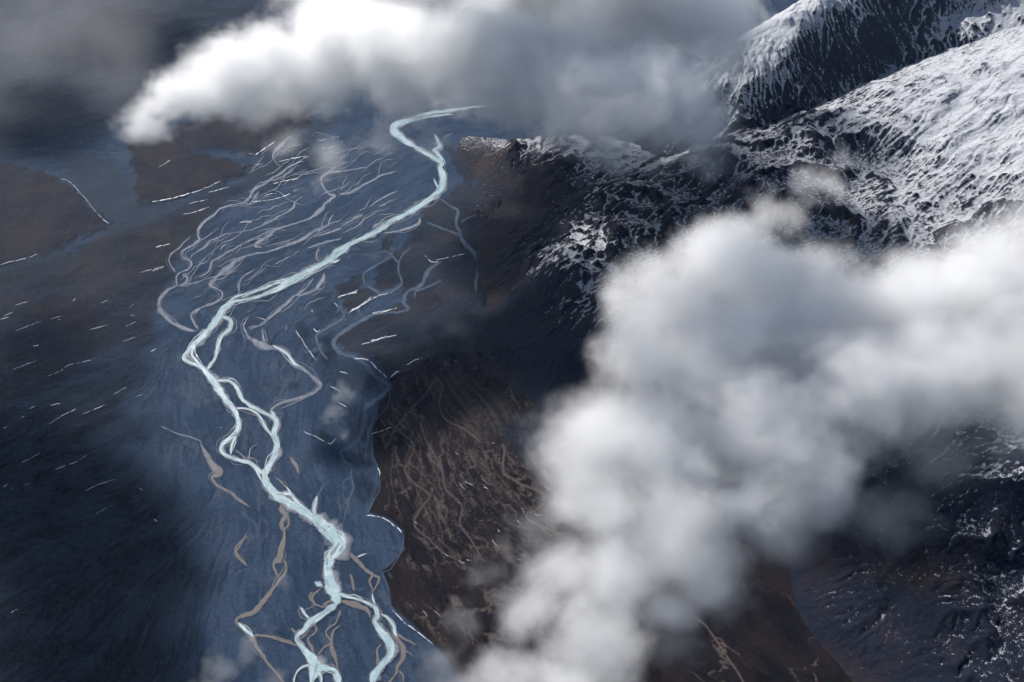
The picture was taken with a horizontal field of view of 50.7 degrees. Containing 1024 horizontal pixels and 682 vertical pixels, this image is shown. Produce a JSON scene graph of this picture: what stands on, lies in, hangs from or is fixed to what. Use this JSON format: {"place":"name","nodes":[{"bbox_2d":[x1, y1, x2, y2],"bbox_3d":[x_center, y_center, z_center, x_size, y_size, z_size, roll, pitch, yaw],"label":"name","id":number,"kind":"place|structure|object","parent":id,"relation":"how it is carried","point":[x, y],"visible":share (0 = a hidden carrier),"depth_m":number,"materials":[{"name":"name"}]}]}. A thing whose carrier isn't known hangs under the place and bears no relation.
{"place":"outdoors","nodes":[
{"label":"outdoors","id":0,"kind":"place"},
{"bbox_2d":[182,105,496,681],"bbox_3d":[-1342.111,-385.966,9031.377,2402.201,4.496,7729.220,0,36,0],"label":"river","id":1,"kind":"structure","parent":0,"point":[333,590],"depth_m":7477.69,"materials":[{"name":"liquid"}]},
{"bbox_2d":[0,0,851,681],"bbox_3d":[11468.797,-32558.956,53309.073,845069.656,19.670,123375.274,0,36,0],"label":"ground","id":2,"kind":"structure","parent":0,"point":[652,560],"depth_m":7963.64,"materials":[{"name":"rock"},{"name":"snow"}]},
{"bbox_2d":[1,137,567,649],"bbox_3d":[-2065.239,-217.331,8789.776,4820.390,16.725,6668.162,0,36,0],"label":"snow","id":3,"kind":"structure","parent":2,"relation":"on","point":[297,333],"depth_m":8547.38,"materials":[{"name":"white snow"}]},
{"bbox_2d":[157,115,453,681],"bbox_3d":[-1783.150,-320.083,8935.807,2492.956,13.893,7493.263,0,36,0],"label":"silt channels","id":4,"kind":"object","parent":2,"relation":"on","point":[215,468],"visible":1,"depth_m":9100.76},
{"bbox_2d":[183,109,450,681],"bbox_3d":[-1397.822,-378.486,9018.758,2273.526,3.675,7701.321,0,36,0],"label":"gravel bars","id":5,"kind":"object","parent":2,"relation":"on","point":[336,546],"visible":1,"depth_m":7474.37,"materials":[{"name":"grey gravel"}]},
{"bbox_2d":[181,104,498,681],"bbox_3d":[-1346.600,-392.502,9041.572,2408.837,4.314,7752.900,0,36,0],"label":"river margin","id":6,"kind":"object","parent":2,"relation":"on","point":[345,555],"visible":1,"depth_m":7623.08,"materials":[{"name":"liquid"}]},
{"bbox_2d":[315,199,478,620],"bbox_3d":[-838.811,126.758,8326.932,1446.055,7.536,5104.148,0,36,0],"label":"grey gravel channels","id":7,"kind":"object","parent":2,"relation":"on","point":[382,394],"visible":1,"depth_m":8623.62,"materials":[{"name":"grey gravel"}]},
{"bbox_2d":[456,25,1023,681],"bbox_3d":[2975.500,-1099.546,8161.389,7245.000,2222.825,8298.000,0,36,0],"label":"mountain","id":8,"kind":"structure","parent":0,"point":[808,325],"depth_m":7886.46,"materials":[{"name":"stone"}]},
{"bbox_2d":[594,0,1023,156],"bbox_3d":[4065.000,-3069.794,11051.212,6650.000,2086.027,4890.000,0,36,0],"label":"mountain","id":9,"kind":"structure","parent":0,"point":[800,55],"depth_m":10291.05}
]}

